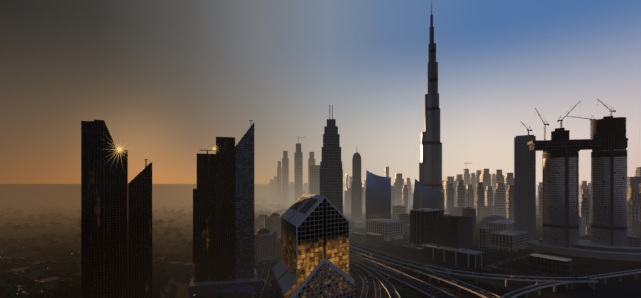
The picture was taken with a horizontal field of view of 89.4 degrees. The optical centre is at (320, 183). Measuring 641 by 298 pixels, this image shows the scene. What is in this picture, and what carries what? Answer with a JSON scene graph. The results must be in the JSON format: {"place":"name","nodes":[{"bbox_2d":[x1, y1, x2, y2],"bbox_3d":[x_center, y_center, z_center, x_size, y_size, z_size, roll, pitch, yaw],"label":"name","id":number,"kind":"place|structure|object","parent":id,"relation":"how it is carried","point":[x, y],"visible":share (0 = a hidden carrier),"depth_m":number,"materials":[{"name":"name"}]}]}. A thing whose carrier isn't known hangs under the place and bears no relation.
{"place":"outdoors","nodes":[
{"label":"outdoors","id":0,"kind":"place"},
{"bbox_2d":[110,142,126,157],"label":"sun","id":1,"kind":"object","parent":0,"point":[118,149],"visible":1,"depth_m":430.72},
{"bbox_2d":[160,267,271,297],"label":"plaza paving","id":2,"kind":"structure","parent":0,"point":[176,286],"depth_m":505.02,"materials":[{"name":"concrete"}]},
{"bbox_2d":[191,292,205,297],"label":"tree","id":3,"kind":"object","parent":2,"relation":"on","point":[199,295],"visible":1,"depth_m":422.78,"materials":[{"name":"green plant"}]},
{"bbox_2d":[188,123,258,293],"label":"skyscraper","id":4,"kind":"structure","parent":2,"relation":"on","point":[223,222],"depth_m":515.49,"materials":[{"name":"glass"}]},
{"bbox_2d":[214,283,255,292],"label":"roof","id":5,"kind":"structure","parent":4,"relation":"attached to","point":[235,288],"depth_m":494.55,"materials":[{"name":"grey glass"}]},
{"bbox_2d":[186,259,280,278],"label":"street plaza","id":6,"kind":"structure","parent":0,"point":[256,264],"depth_m":681.82,"materials":[{"name":"concrete"}]},
{"bbox_2d":[252,260,270,297],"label":"road","id":7,"kind":"structure","parent":0,"point":[262,283],"depth_m":555.87,"materials":[{"name":"asphalt"}]},
{"bbox_2d":[254,203,280,216],"bbox_3d":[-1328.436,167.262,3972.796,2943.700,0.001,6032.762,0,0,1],"label":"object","id":8,"kind":"object","parent":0,"point":[267,208],"visible":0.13,"depth_m":2128.90,"materials":[{"name":"concrete"}]},
{"bbox_2d":[0,184,640,297],"bbox_3d":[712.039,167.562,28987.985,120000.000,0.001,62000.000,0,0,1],"label":"ground","id":9,"kind":"structure","parent":0,"point":[159,280],"depth_m":816.68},
{"bbox_2d":[0,261,13,266],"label":"tree","id":10,"kind":"object","parent":9,"relation":"on","point":[7,263],"visible":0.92,"depth_m":609.39,"materials":[{"name":"green plant"}]},
{"bbox_2d":[8,284,20,289],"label":"tree","id":11,"kind":"object","parent":9,"relation":"on","point":[13,286],"visible":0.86,"depth_m":476.76,"materials":[{"name":"green plant"}]},
{"bbox_2d":[11,225,22,229],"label":"tree","id":12,"kind":"object","parent":9,"relation":"on","point":[17,227],"visible":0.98,"depth_m":1064.28,"materials":[{"name":"green plant"}]},
{"bbox_2d":[13,256,26,266],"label":"tree","id":13,"kind":"object","parent":9,"relation":"on","point":[19,259],"visible":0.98,"depth_m":645.56,"materials":[{"name":"green plant"}]},
{"bbox_2d":[13,292,28,297],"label":"tree","id":14,"kind":"object","parent":9,"relation":"on","point":[22,295],"visible":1,"depth_m":443.23,"materials":[{"name":"green plant"}]},
{"bbox_2d":[21,268,33,273],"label":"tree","id":15,"kind":"object","parent":9,"relation":"on","point":[27,270],"visible":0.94,"depth_m":563.61,"materials":[{"name":"green plant"}]},
{"bbox_2d":[27,281,38,287],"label":"tree","id":16,"kind":"object","parent":9,"relation":"on","point":[33,284],"visible":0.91,"depth_m":491.31,"materials":[{"name":"green plant"}]},
{"bbox_2d":[31,290,42,296],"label":"tree","id":17,"kind":"object","parent":9,"relation":"on","point":[37,292],"visible":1,"depth_m":458.37,"materials":[{"name":"green plant"}]},
{"bbox_2d":[30,286,46,290],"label":"tree","id":18,"kind":"object","parent":9,"relation":"on","point":[38,288],"visible":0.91,"depth_m":477.13,"materials":[{"name":"green plant"}]},
{"bbox_2d":[33,281,48,288],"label":"tree","id":19,"kind":"object","parent":9,"relation":"on","point":[42,284],"visible":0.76,"depth_m":487.52,"materials":[{"name":"green plant"}]},
{"bbox_2d":[45,266,54,271],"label":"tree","id":20,"kind":"object","parent":9,"relation":"on","point":[50,269],"visible":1,"depth_m":581.65,"materials":[{"name":"green plant"}]},
{"bbox_2d":[64,252,74,258],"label":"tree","id":21,"kind":"object","parent":9,"relation":"on","point":[69,255],"visible":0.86,"depth_m":676.39,"materials":[{"name":"green plant"}]},
{"bbox_2d":[67,270,78,278],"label":"tree","id":22,"kind":"object","parent":9,"relation":"on","point":[72,273],"visible":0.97,"depth_m":547.34,"materials":[{"name":"green plant"}]},
{"bbox_2d":[67,261,80,267],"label":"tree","id":23,"kind":"object","parent":9,"relation":"on","point":[73,264],"visible":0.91,"depth_m":597.11,"materials":[{"name":"green plant"}]},
{"bbox_2d":[81,119,151,297],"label":"skyscraper","id":24,"kind":"structure","parent":9,"relation":"on","point":[116,234],"depth_m":441.61,"materials":[{"name":"glass"}]},
{"bbox_2d":[0,186,260,201],"bbox_3d":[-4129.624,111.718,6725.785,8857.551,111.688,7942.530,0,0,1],"label":"haze","id":25,"kind":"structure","parent":9,"relation":"on","point":[72,191],"depth_m":6154.19,"materials":[{"name":"brown"}]},
{"bbox_2d":[0,215,280,297],"bbox_3d":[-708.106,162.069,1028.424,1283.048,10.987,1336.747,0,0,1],"label":"low-rise buildings","id":26,"kind":"structure","parent":9,"relation":"on","point":[172,265],"depth_m":747.12,"materials":[{"name":"concrete"}]},
{"bbox_2d":[0,194,293,234],"bbox_3d":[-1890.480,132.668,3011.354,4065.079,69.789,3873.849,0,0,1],"label":"land","id":27,"kind":"structure","parent":9,"relation":"on","point":[73,203],"depth_m":2216.61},
{"bbox_2d":[254,214,269,230],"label":"building","id":28,"kind":"structure","parent":9,"relation":"on","point":[259,221],"depth_m":1135.63,"materials":[{"name":"concrete"}]},
{"bbox_2d":[254,226,276,261],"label":"building","id":29,"kind":"structure","parent":9,"relation":"on","point":[265,244],"depth_m":703.92,"materials":[{"name":"concrete"}]},
{"bbox_2d":[256,202,283,213],"bbox_3d":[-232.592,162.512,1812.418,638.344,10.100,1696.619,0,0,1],"label":"road","id":30,"kind":"structure","parent":9,"relation":"on","point":[268,207],"depth_m":2175.22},
{"bbox_2d":[192,209,577,292],"bbox_3d":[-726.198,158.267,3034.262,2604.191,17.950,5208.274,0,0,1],"label":"cars","id":31,"kind":"object","parent":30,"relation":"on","point":[452,281],"visible":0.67,"depth_m":557.81,"materials":[{"name":"white paint"}]},
{"bbox_2d":[354,246,637,297],"bbox_3d":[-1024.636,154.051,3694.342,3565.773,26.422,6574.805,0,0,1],"label":"street lights","id":32,"kind":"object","parent":30,"relation":"on","point":[463,281],"depth_m":522.78,"materials":[{"name":"metal"}]},
{"bbox_2d":[269,179,272,200],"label":"tower","id":33,"kind":"structure","parent":9,"relation":"on","point":[271,189],"depth_m":3009.19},
{"bbox_2d":[265,213,280,237],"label":"building","id":34,"kind":"structure","parent":9,"relation":"on","point":[272,222],"depth_m":983.96,"materials":[{"name":"concrete"}]},
{"bbox_2d":[273,176,276,198],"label":"tower","id":35,"kind":"structure","parent":9,"relation":"on","point":[275,188],"depth_m":2807.53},
{"bbox_2d":[277,161,281,203],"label":"tower","id":36,"kind":"structure","parent":9,"relation":"on","point":[279,184],"depth_m":2605.92,"materials":[{"name":"concrete"}]},
{"bbox_2d":[282,151,288,204],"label":"tower","id":37,"kind":"structure","parent":9,"relation":"on","point":[285,179],"depth_m":2504.39,"materials":[{"name":"concrete"}]},
{"bbox_2d":[289,182,293,201],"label":"tower","id":38,"kind":"structure","parent":9,"relation":"on","point":[291,191],"depth_m":2904.17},
{"bbox_2d":[294,143,302,202],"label":"tower","id":39,"kind":"structure","parent":9,"relation":"on","point":[298,173],"depth_m":2301.96,"materials":[{"name":"paint"}]},
{"bbox_2d":[303,183,307,192],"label":"tower","id":40,"kind":"structure","parent":9,"relation":"on","point":[305,187],"depth_m":3001.20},
{"bbox_2d":[308,152,314,193],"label":"tower","id":41,"kind":"structure","parent":9,"relation":"on","point":[311,160],"depth_m":2401.03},
{"bbox_2d":[272,193,355,297],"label":"building","id":42,"kind":"structure","parent":9,"relation":"on","point":[314,262],"depth_m":341.87,"materials":[{"name":"gold glass"}]},
{"bbox_2d":[310,165,319,194],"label":"tower","id":43,"kind":"structure","parent":9,"relation":"on","point":[315,179],"depth_m":1898.49,"materials":[{"name":"concrete"}]},
{"bbox_2d":[320,119,342,213],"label":"skyscraper","id":44,"kind":"structure","parent":9,"relation":"on","point":[331,180],"depth_m":867.47,"materials":[{"name":"metal"}]},
{"bbox_2d":[345,175,348,190],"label":"tower","id":45,"kind":"structure","parent":9,"relation":"on","point":[346,182],"depth_m":2493.85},
{"bbox_2d":[344,188,350,211],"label":"skyscraper","id":46,"kind":"structure","parent":9,"relation":"on","point":[347,200],"depth_m":1893.16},
{"bbox_2d":[348,176,351,187],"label":"tower","id":47,"kind":"structure","parent":9,"relation":"on","point":[349,181],"depth_m":2393.19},
{"bbox_2d":[351,152,361,220],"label":"skyscraper","id":48,"kind":"structure","parent":9,"relation":"on","point":[356,198],"depth_m":1424.87,"materials":[{"name":"concrete"}]},
{"bbox_2d":[362,187,365,209],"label":"skyscraper","id":49,"kind":"structure","parent":9,"relation":"on","point":[363,197],"depth_m":1991.22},
{"bbox_2d":[254,207,475,246],"bbox_3d":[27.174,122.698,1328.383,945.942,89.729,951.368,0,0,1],"label":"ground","id":50,"kind":"structure","parent":9,"relation":"on","point":[372,239],"depth_m":1019.58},
{"bbox_2d":[366,218,402,240],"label":"building","id":51,"kind":"structure","parent":9,"relation":"on","point":[388,228],"depth_m":966.01,"materials":[{"name":"concrete"}]},
{"bbox_2d":[385,167,388,176],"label":"tower","id":52,"kind":"structure","parent":9,"relation":"on","point":[386,171],"depth_m":2385.43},
{"bbox_2d":[391,186,394,205],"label":"skyscraper","id":53,"kind":"structure","parent":9,"relation":"on","point":[392,191],"depth_m":1887.04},
{"bbox_2d":[254,186,537,212],"bbox_3d":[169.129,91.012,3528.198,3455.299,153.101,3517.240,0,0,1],"label":"haze","id":54,"kind":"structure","parent":9,"relation":"on","point":[263,194],"depth_m":2890.73,"materials":[{"name":"grey"}]},
{"bbox_2d":[394,173,403,205],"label":"tower","id":55,"kind":"structure","parent":9,"relation":"on","point":[398,183],"depth_m":1985.17,"materials":[{"name":"concrete"}]},
{"bbox_2d":[392,205,405,219],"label":"office","id":56,"kind":"structure","parent":9,"relation":"on","point":[397,210],"depth_m":1350.35,"materials":[{"name":"concrete"}]},
{"bbox_2d":[399,213,409,229],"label":"office","id":57,"kind":"structure","parent":9,"relation":"on","point":[405,218],"depth_m":1137.50,"materials":[{"name":"concrete"}]},
{"bbox_2d":[402,185,407,212],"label":"skyscraper","id":58,"kind":"structure","parent":9,"relation":"on","point":[404,196],"depth_m":1785.85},
{"bbox_2d":[405,178,410,207],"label":"tower","id":59,"kind":"structure","parent":9,"relation":"on","point":[408,183],"depth_m":2183.07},
{"bbox_2d":[400,245,423,259],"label":"office podium","id":60,"kind":"object","parent":9,"relation":"on","point":[412,251],"visible":0.99,"depth_m":726.96,"materials":[{"name":"concrete"}]},
{"bbox_2d":[413,179,436,208],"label":"curved glass tower","id":61,"kind":"structure","parent":9,"relation":"on","point":[429,197],"depth_m":1139.39,"materials":[{"name":"glass"}]},
{"bbox_2d":[410,208,443,244],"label":"dark glass office","id":62,"kind":"structure","parent":9,"relation":"on","point":[423,225],"depth_m":768.23,"materials":[{"name":"glass"}]},
{"bbox_2d":[419,3,451,216],"bbox_3d":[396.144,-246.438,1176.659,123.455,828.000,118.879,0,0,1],"label":"skyscraper","id":63,"kind":"structure","parent":9,"relation":"on","point":[430,169],"depth_m":1150.81,"materials":[{"name":"glass"}]},
{"bbox_2d":[443,176,455,208],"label":"tower","id":64,"kind":"structure","parent":9,"relation":"on","point":[449,179],"depth_m":2084.09,"materials":[{"name":"concrete"}]},
{"bbox_2d":[446,183,453,213],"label":"skyscraper","id":65,"kind":"structure","parent":9,"relation":"on","point":[449,196],"depth_m":1680.72,"materials":[{"name":"concrete"}]},
{"bbox_2d":[420,243,483,267],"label":"office podium","id":66,"kind":"object","parent":9,"relation":"on","point":[466,257],"visible":0.92,"depth_m":671.99,"materials":[{"name":"concrete"}]},
{"bbox_2d":[437,216,472,249],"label":"brown office","id":67,"kind":"structure","parent":66,"relation":"on","point":[456,232],"depth_m":696.41,"materials":[{"name":"concrete"}]},
{"bbox_2d":[455,174,463,185],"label":"tower","id":68,"kind":"structure","parent":9,"relation":"on","point":[458,177],"depth_m":2277.42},
{"bbox_2d":[456,181,464,207],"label":"skyscraper","id":69,"kind":"structure","parent":9,"relation":"on","point":[460,194],"depth_m":1581.50,"materials":[{"name":"concrete"}]},
{"bbox_2d":[462,169,469,188],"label":"tower","id":70,"kind":"structure","parent":9,"relation":"on","point":[466,176],"depth_m":2469.90,"materials":[{"name":"paint"}]},
{"bbox_2d":[465,185,473,207],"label":"skyscraper","id":71,"kind":"structure","parent":9,"relation":"on","point":[469,195],"depth_m":1727.71,"materials":[{"name":"concrete"}]},
{"bbox_2d":[470,173,474,203],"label":"tower","id":72,"kind":"structure","parent":9,"relation":"on","point":[472,179],"depth_m":2568.78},
{"bbox_2d":[475,170,480,205],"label":"tower","id":73,"kind":"structure","parent":9,"relation":"on","point":[477,176],"depth_m":2374.55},
{"bbox_2d":[476,182,483,215],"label":"skyscraper","id":74,"kind":"structure","parent":9,"relation":"on","point":[479,195],"depth_m":1629.02,"materials":[{"name":"concrete"}]},
{"bbox_2d":[479,227,490,248],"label":"building","id":75,"kind":"structure","parent":9,"relation":"on","point":[484,236],"depth_m":823.48,"materials":[{"name":"concrete"}]},
{"bbox_2d":[480,169,490,205],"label":"tower","id":76,"kind":"structure","parent":9,"relation":"on","point":[485,177],"depth_m":2268.63,"materials":[{"name":"concrete"}]},
{"bbox_2d":[485,186,492,205],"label":"skyscraper","id":77,"kind":"structure","parent":9,"relation":"on","point":[488,196],"depth_m":1774.80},
{"bbox_2d":[491,174,494,202],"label":"tower","id":78,"kind":"structure","parent":9,"relation":"on","point":[493,181],"depth_m":2662.28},
{"bbox_2d":[478,215,508,225],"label":"domed roof","id":79,"kind":"structure","parent":9,"relation":"on","point":[485,220],"depth_m":1257.89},
{"bbox_2d":[350,243,640,297],"bbox_3d":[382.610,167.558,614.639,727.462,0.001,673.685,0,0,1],"label":"highway network","id":80,"kind":"object","parent":9,"relation":"on","point":[628,286],"visible":0.5,"depth_m":540.22,"materials":[{"name":"concrete"}]},
{"bbox_2d":[350,265,367,297],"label":"ramp","id":81,"kind":"structure","parent":80,"relation":"on","point":[365,286],"depth_m":538.95,"materials":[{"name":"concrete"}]},
{"bbox_2d":[370,274,380,297],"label":"ramp","id":82,"kind":"structure","parent":80,"relation":"on","point":[377,290],"depth_m":513.39,"materials":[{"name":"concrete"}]},
{"bbox_2d":[350,260,400,297],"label":"ramp","id":83,"kind":"structure","parent":80,"relation":"on","point":[388,287],"depth_m":552.57,"materials":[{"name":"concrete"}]},
{"bbox_2d":[380,285,431,297],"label":"ramp","id":84,"kind":"structure","parent":80,"relation":"on","point":[416,292],"depth_m":499.49,"materials":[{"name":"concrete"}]},
{"bbox_2d":[350,247,499,297],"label":"flyover","id":85,"kind":"object","parent":80,"relation":"on","point":[472,288],"visible":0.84,"depth_m":539.96,"materials":[{"name":"concrete"}]},
{"bbox_2d":[375,259,481,297],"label":"interchange grass islands","id":86,"kind":"object","parent":80,"relation":"on","point":[410,295],"visible":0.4,"depth_m":505.02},
{"bbox_2d":[350,243,598,289],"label":"flyover","id":87,"kind":"object","parent":80,"relation":"on","point":[506,278],"visible":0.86,"depth_m":533.94,"materials":[{"name":"concrete"}]},
{"bbox_2d":[530,254,571,276],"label":"dark pavilion","id":88,"kind":"structure","parent":80,"relation":"on","point":[552,265],"depth_m":592.41,"materials":[{"name":"concrete"}]},
{"bbox_2d":[500,269,640,297],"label":"elevated road","id":89,"kind":"structure","parent":80,"relation":"on","point":[524,290],"depth_m":498.32,"materials":[{"name":"concrete"}]},
{"bbox_2d":[404,182,590,202],"bbox_3d":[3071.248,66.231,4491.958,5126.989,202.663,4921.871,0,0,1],"label":"high-rise buildings","id":90,"kind":"structure","parent":9,"relation":"on","point":[536,193],"depth_m":2891.50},
{"bbox_2d":[495,170,503,187],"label":"tower","id":91,"kind":"structure","parent":9,"relation":"on","point":[499,176],"depth_m":2171.53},
{"bbox_2d":[494,183,504,216],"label":"skyscraper","id":92,"kind":"structure","parent":9,"relation":"on","point":[499,199],"depth_m":1575.81,"materials":[{"name":"concrete"}]},
{"bbox_2d":[487,219,513,231],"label":"building","id":93,"kind":"structure","parent":9,"relation":"on","point":[499,225],"depth_m":1072.34,"materials":[{"name":"concrete"}]},
{"bbox_2d":[503,173,513,199],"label":"tower","id":94,"kind":"structure","parent":9,"relation":"on","point":[508,179],"depth_m":1974.40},
{"bbox_2d":[490,229,528,250],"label":"building","id":95,"kind":"structure","parent":9,"relation":"on","point":[510,240],"depth_m":815.37,"materials":[{"name":"concrete"}]},
{"bbox_2d":[506,185,513,219],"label":"skyscraper","id":96,"kind":"structure","parent":9,"relation":"on","point":[510,202],"depth_m":1476.86,"materials":[{"name":"concrete"}]},
{"bbox_2d":[514,135,535,240],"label":"slim tower","id":97,"kind":"structure","parent":9,"relation":"on","point":[524,188],"depth_m":883.03,"materials":[{"name":"concrete"}]},
{"bbox_2d":[444,200,632,239],"bbox_3d":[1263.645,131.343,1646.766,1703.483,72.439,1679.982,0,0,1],"label":"low-rise buildings","id":98,"kind":"structure","parent":9,"relation":"on","point":[486,211],"depth_m":1428.45,"materials":[{"name":"concrete"}]},
{"bbox_2d":[538,182,541,204],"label":"tower","id":99,"kind":"structure","parent":9,"relation":"on","point":[540,184],"depth_m":2171.30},
{"bbox_2d":[539,187,541,217],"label":"skyscraper","id":100,"kind":"structure","parent":9,"relation":"on","point":[540,203],"depth_m":1474.17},
{"bbox_2d":[542,128,578,247],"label":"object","id":101,"kind":"structure","parent":9,"relation":"on","point":[560,199],"depth_m":776.75,"materials":[{"name":"glass"}]},
{"bbox_2d":[557,101,580,127],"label":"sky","id":102,"kind":"structure","parent":101,"relation":"on","point":[558,120],"depth_m":796.98,"materials":[{"name":"paint"}]},
{"bbox_2d":[527,138,627,152],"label":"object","id":103,"kind":"structure","parent":101,"relation":"attached to","point":[551,146],"depth_m":782.18,"materials":[{"name":"metal"}]},
{"bbox_2d":[535,108,548,139],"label":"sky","id":104,"kind":"structure","parent":103,"relation":"on","point":[544,124],"depth_m":791.99,"materials":[{"name":"paint"}]},
{"bbox_2d":[566,115,595,139],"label":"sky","id":105,"kind":"structure","parent":103,"relation":"on","point":[591,128],"depth_m":763.61,"materials":[{"name":"paint"}]},
{"bbox_2d":[527,238,640,260],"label":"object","id":106,"kind":"structure","parent":9,"relation":"on","point":[585,248],"depth_m":737.35,"materials":[{"name":"concrete"}]},
{"bbox_2d":[580,181,587,193],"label":"tower","id":107,"kind":"structure","parent":9,"relation":"on","point":[583,185],"depth_m":1863.44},
{"bbox_2d":[581,198,588,223],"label":"skyscraper","id":108,"kind":"structure","parent":9,"relation":"on","point":[584,207],"depth_m":1173.29,"materials":[{"name":"concrete"}]},
{"bbox_2d":[580,189,590,222],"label":"skyscraper","id":109,"kind":"structure","parent":9,"relation":"on","point":[585,193],"depth_m":1369.79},
{"bbox_2d":[591,116,626,245],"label":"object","id":110,"kind":"structure","parent":9,"relation":"on","point":[609,193],"depth_m":754.50,"materials":[{"name":"glass"}]},
{"bbox_2d":[597,99,615,115],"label":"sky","id":111,"kind":"structure","parent":110,"relation":"on","point":[611,111],"depth_m":773.88,"materials":[{"name":"paint"}]},
{"bbox_2d":[627,187,638,224],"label":"skyscraper","id":112,"kind":"structure","parent":9,"relation":"on","point":[632,194],"depth_m":1271.47,"materials":[{"name":"concrete"}]},
{"bbox_2d":[627,177,640,192],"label":"tower","id":113,"kind":"structure","parent":9,"relation":"on","point":[633,181],"depth_m":1466.07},
{"bbox_2d":[627,234,640,247],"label":"building","id":114,"kind":"structure","parent":9,"relation":"on","point":[633,240],"depth_m":740.94,"materials":[{"name":"concrete"}]},
{"bbox_2d":[629,201,639,229],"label":"skyscraper","id":115,"kind":"structure","parent":9,"relation":"on","point":[634,210],"depth_m":1073.22,"materials":[{"name":"concrete"}]},
{"bbox_2d":[633,220,640,234],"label":"building","id":116,"kind":"structure","parent":9,"relation":"on","point":[636,227],"depth_m":1051.92,"materials":[{"name":"concrete"}]},
{"bbox_2d":[636,167,640,176],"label":"tower","id":117,"kind":"structure","parent":9,"relation":"on","point":[638,171],"depth_m":1794.34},
{"bbox_2d":[639,183,640,219],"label":"skyscraper","id":118,"kind":"structure","parent":9,"relation":"on","point":[640,198],"depth_m":1244.14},
{"bbox_2d":[366,170,390,219],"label":"curved glass tower","id":119,"kind":"structure","parent":0,"point":[378,196],"depth_m":1092.91,"materials":[{"name":"glass"}]},
{"bbox_2d":[350,253,457,297],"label":"road","id":120,"kind":"structure","parent":0,"point":[424,287],"depth_m":540.34,"materials":[{"name":"asphalt"}]},
{"bbox_2d":[482,250,542,269],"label":"street","id":121,"kind":"structure","parent":0,"point":[502,261],"depth_m":699.43,"materials":[{"name":"asphalt"}]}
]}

